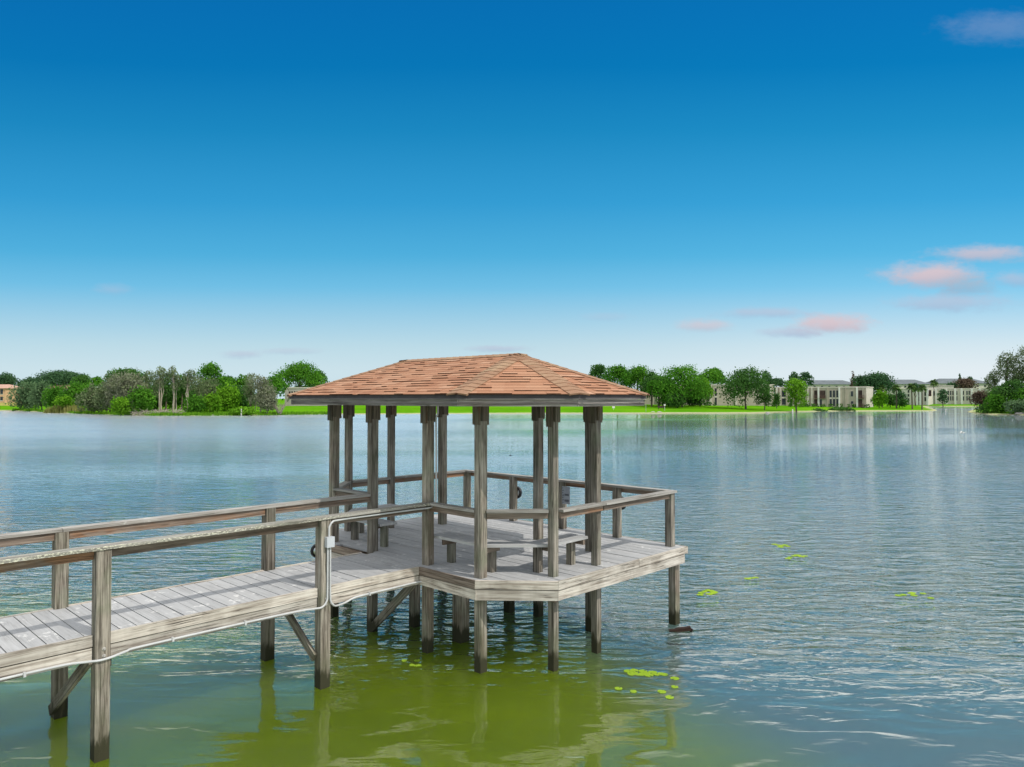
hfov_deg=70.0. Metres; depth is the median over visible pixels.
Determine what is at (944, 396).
tree
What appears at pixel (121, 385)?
tree
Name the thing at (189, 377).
tree
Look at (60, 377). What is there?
tree
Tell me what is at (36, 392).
tree
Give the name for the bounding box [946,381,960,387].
tree
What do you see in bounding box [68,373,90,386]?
tree
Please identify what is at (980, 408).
tree
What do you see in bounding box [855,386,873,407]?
condo building
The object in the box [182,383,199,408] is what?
tree
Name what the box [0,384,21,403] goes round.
house
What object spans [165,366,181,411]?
tree
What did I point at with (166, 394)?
tree
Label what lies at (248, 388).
tree
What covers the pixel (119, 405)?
bush
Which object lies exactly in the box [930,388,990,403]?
condo building
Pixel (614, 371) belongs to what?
tree
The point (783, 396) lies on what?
window
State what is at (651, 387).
tree
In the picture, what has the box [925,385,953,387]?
condo building
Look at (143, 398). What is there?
tree
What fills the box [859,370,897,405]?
tree
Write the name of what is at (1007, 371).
tree
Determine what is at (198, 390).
tree
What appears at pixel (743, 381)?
tree
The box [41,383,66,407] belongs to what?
tree
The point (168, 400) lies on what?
tree
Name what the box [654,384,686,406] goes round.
tree
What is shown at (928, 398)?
condo building
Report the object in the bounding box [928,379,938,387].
palm tree
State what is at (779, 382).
tree
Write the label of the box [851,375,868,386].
tree
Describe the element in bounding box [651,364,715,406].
tree
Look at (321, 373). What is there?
tree
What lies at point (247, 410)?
bush
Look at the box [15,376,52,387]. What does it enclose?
tree
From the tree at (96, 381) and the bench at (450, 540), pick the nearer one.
the bench at (450, 540)
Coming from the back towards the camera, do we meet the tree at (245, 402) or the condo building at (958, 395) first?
the condo building at (958, 395)
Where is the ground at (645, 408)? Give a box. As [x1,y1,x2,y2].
[0,399,1023,415]
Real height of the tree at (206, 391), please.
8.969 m
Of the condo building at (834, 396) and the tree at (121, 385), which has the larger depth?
the condo building at (834, 396)
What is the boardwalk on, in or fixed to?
in the lake water
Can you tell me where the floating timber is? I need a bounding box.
[669,626,692,631]
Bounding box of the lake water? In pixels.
[0,406,1023,766]
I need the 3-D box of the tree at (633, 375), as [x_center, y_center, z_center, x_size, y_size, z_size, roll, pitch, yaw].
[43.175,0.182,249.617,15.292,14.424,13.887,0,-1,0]
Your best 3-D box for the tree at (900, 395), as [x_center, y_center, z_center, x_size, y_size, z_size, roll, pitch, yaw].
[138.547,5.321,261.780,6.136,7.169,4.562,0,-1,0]
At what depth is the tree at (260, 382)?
179.50 m
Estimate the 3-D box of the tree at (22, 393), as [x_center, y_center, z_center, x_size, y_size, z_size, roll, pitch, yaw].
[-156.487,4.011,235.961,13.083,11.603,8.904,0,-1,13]
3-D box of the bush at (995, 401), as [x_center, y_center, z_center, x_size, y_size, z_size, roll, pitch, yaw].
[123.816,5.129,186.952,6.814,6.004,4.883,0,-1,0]
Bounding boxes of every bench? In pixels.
[348,504,397,546]
[434,532,587,572]
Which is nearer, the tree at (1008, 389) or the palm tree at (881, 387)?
the tree at (1008, 389)
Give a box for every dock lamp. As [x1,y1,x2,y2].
[310,544,314,556]
[517,486,521,498]
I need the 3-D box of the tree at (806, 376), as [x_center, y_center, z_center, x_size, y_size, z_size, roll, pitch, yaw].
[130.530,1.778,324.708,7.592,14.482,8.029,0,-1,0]
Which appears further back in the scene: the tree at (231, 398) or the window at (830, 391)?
the window at (830, 391)
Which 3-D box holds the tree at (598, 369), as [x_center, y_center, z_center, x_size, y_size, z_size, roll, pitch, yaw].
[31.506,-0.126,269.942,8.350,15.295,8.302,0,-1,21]
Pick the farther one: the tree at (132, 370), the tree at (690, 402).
the tree at (690, 402)
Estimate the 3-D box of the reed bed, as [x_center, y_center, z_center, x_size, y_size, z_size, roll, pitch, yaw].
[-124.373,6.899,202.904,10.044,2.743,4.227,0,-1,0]
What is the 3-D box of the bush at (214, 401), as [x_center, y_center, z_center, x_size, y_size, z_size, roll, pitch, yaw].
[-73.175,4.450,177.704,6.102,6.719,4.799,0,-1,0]
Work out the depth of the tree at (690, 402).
234.14 m
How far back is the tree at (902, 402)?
249.39 m
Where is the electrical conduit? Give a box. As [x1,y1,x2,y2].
[0,406,438,680]
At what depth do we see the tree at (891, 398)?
254.22 m
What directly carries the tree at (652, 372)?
on the ground at (645, 408)
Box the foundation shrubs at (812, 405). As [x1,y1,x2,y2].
[704,402,869,407]
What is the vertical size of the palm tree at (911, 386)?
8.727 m
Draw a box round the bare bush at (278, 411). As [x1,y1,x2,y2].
[273,401,287,413]
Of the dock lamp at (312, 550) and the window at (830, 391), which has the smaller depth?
the dock lamp at (312, 550)
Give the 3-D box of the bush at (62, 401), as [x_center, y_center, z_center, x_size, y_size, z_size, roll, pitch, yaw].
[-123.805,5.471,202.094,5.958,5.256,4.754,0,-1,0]
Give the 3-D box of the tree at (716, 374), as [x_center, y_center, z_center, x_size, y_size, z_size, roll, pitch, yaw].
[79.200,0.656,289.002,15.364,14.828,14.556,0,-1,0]
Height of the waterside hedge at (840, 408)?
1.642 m
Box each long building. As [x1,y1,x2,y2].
[803,380,851,386]
[883,380,928,391]
[925,379,991,387]
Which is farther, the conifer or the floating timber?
the conifer
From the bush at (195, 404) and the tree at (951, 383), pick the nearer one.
the bush at (195, 404)
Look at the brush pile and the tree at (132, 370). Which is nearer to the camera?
the brush pile
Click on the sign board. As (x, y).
(565, 495)
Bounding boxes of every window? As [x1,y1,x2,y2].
[782,390,785,404]
[829,390,831,405]
[833,390,834,405]
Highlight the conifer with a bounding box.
[849,371,855,386]
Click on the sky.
(826, 189)
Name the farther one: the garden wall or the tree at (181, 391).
the garden wall
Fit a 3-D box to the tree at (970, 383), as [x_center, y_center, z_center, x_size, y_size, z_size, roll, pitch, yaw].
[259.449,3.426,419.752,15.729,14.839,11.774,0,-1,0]
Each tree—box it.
[0,371,22,385]
[3,379,39,409]
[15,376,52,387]
[24,379,51,409]
[28,369,90,388]
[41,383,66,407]
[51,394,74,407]
[57,379,90,407]
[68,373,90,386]
[71,379,107,411]
[88,376,102,387]
[91,373,116,412]
[100,367,148,383]
[103,369,147,411]
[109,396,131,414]
[125,385,158,413]
[136,370,158,395]
[145,385,163,409]
[150,366,169,409]
[150,382,172,408]
[157,374,175,408]
[162,382,184,408]
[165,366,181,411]
[169,373,194,408]
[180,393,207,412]
[181,369,196,409]
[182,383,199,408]
[190,379,233,397]
[191,375,207,397]
[193,361,225,405]
[198,376,221,398]
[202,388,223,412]
[214,380,242,411]
[218,375,236,384]
[225,384,254,406]
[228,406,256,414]
[230,374,249,388]
[241,373,259,406]
[246,373,276,412]
[255,388,278,413]
[264,375,288,392]
[269,359,327,386]
[310,370,329,386]
[588,363,606,379]
[602,363,632,386]
[614,364,657,399]
[638,374,680,403]
[643,369,658,400]
[646,379,658,405]
[650,382,665,406]
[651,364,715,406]
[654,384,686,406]
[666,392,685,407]
[684,390,711,406]
[686,379,716,401]
[700,367,727,383]
[716,364,780,408]
[753,387,772,409]
[761,370,772,382]
[769,378,786,386]
[773,393,780,407]
[782,376,809,411]
[786,371,799,383]
[799,371,813,385]
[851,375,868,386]
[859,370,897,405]
[871,389,888,407]
[878,385,885,406]
[885,392,898,406]
[890,384,901,408]
[894,389,907,407]
[897,398,909,407]
[906,383,917,408]
[912,383,919,405]
[917,384,927,409]
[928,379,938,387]
[937,389,948,405]
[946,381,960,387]
[952,377,979,387]
[968,388,989,406]
[974,404,1004,412]
[981,369,1001,393]
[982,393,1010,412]
[986,379,1023,399]
[993,350,1023,394]
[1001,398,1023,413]
[1005,345,1023,382]
[1008,387,1023,401]
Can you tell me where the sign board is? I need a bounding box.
[562,486,569,504]
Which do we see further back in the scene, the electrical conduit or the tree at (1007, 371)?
the tree at (1007, 371)
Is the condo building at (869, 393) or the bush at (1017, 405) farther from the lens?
the condo building at (869, 393)
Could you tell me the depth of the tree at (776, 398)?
237.62 m
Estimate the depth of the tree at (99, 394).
186.73 m
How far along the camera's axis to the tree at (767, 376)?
319.14 m
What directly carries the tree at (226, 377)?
on the ground at (645, 408)
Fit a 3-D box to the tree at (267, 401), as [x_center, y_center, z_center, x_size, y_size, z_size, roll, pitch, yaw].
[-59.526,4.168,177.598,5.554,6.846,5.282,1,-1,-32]
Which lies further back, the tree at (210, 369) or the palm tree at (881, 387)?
the palm tree at (881, 387)
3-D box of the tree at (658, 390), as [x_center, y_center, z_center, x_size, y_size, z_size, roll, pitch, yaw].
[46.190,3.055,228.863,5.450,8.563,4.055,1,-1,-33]
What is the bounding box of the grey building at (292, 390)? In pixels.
[285,387,327,405]
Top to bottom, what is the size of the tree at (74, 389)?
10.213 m
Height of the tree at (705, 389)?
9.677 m
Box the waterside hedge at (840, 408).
[828,406,855,410]
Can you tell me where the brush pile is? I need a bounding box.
[129,408,185,415]
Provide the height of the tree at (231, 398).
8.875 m
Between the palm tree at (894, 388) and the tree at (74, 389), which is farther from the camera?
the palm tree at (894, 388)
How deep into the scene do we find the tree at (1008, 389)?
186.80 m
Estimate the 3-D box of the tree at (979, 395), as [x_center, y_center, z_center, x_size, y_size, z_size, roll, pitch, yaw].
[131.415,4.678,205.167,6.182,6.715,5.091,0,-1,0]
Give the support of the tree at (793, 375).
on the ground at (645, 408)
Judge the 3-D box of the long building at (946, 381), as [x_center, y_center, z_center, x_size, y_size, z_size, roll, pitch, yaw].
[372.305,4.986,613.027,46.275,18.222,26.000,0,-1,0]
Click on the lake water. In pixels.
(832, 650)
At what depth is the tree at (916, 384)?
349.57 m
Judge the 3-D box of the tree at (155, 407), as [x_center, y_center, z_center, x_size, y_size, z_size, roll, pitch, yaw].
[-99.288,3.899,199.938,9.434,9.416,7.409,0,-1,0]
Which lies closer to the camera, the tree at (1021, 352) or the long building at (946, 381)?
the tree at (1021, 352)
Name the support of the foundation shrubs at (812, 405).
on the ground at (645, 408)
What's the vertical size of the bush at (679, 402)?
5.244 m
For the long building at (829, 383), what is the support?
on the ground at (645, 408)
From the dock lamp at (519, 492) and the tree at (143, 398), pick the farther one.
the tree at (143, 398)
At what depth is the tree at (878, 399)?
247.06 m
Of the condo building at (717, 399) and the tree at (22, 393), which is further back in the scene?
the condo building at (717, 399)
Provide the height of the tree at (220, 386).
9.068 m
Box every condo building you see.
[640,384,773,405]
[775,387,866,407]
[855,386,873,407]
[887,388,932,404]
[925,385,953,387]
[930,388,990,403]
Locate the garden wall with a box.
[0,403,16,405]
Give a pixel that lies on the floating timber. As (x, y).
(684, 629)
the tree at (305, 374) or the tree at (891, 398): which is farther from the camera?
the tree at (891, 398)
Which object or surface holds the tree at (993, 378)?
on the ground at (645, 408)
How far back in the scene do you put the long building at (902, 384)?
594.71 m
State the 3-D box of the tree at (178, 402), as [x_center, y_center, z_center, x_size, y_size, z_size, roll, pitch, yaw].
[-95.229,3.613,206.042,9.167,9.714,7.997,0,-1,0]
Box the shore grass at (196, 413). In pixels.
[12,408,326,415]
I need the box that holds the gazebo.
[287,353,687,673]
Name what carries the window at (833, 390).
in the condo building at (834, 396)
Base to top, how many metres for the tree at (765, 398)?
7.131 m
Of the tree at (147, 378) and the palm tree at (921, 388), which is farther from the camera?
the palm tree at (921, 388)
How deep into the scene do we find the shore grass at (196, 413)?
176.76 m
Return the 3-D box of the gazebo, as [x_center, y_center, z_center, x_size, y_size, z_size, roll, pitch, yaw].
[-0.730,2.696,13.277,7.015,6.355,4.932,-1,-2,44]
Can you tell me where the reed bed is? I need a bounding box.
[43,404,84,412]
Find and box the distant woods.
[12,380,1001,399]
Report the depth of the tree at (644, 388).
238.88 m
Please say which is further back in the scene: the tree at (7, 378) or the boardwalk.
the tree at (7, 378)
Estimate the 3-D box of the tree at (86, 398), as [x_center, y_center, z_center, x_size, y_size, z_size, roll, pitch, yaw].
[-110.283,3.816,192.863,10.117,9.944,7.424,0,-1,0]
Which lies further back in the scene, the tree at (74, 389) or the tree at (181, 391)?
the tree at (74, 389)
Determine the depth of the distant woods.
488.62 m
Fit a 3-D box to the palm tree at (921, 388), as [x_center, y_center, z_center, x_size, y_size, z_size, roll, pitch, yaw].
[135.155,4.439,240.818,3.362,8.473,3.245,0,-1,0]
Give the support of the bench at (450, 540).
on the gazebo
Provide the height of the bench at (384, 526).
0.457 m
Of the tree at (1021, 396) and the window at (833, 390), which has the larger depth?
the window at (833, 390)
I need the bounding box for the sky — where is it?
[0,0,1023,398]
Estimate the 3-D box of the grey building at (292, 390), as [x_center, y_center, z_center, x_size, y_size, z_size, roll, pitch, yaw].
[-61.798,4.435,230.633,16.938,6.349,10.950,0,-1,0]
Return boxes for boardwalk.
[0,493,429,762]
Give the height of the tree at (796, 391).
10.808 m
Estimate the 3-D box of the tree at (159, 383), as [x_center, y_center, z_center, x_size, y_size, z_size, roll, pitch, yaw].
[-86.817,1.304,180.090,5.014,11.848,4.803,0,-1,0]
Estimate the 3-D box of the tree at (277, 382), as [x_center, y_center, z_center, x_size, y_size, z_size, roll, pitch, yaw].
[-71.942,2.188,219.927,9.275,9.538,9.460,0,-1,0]
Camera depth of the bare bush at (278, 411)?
177.62 m
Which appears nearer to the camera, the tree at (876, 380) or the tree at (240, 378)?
the tree at (240, 378)

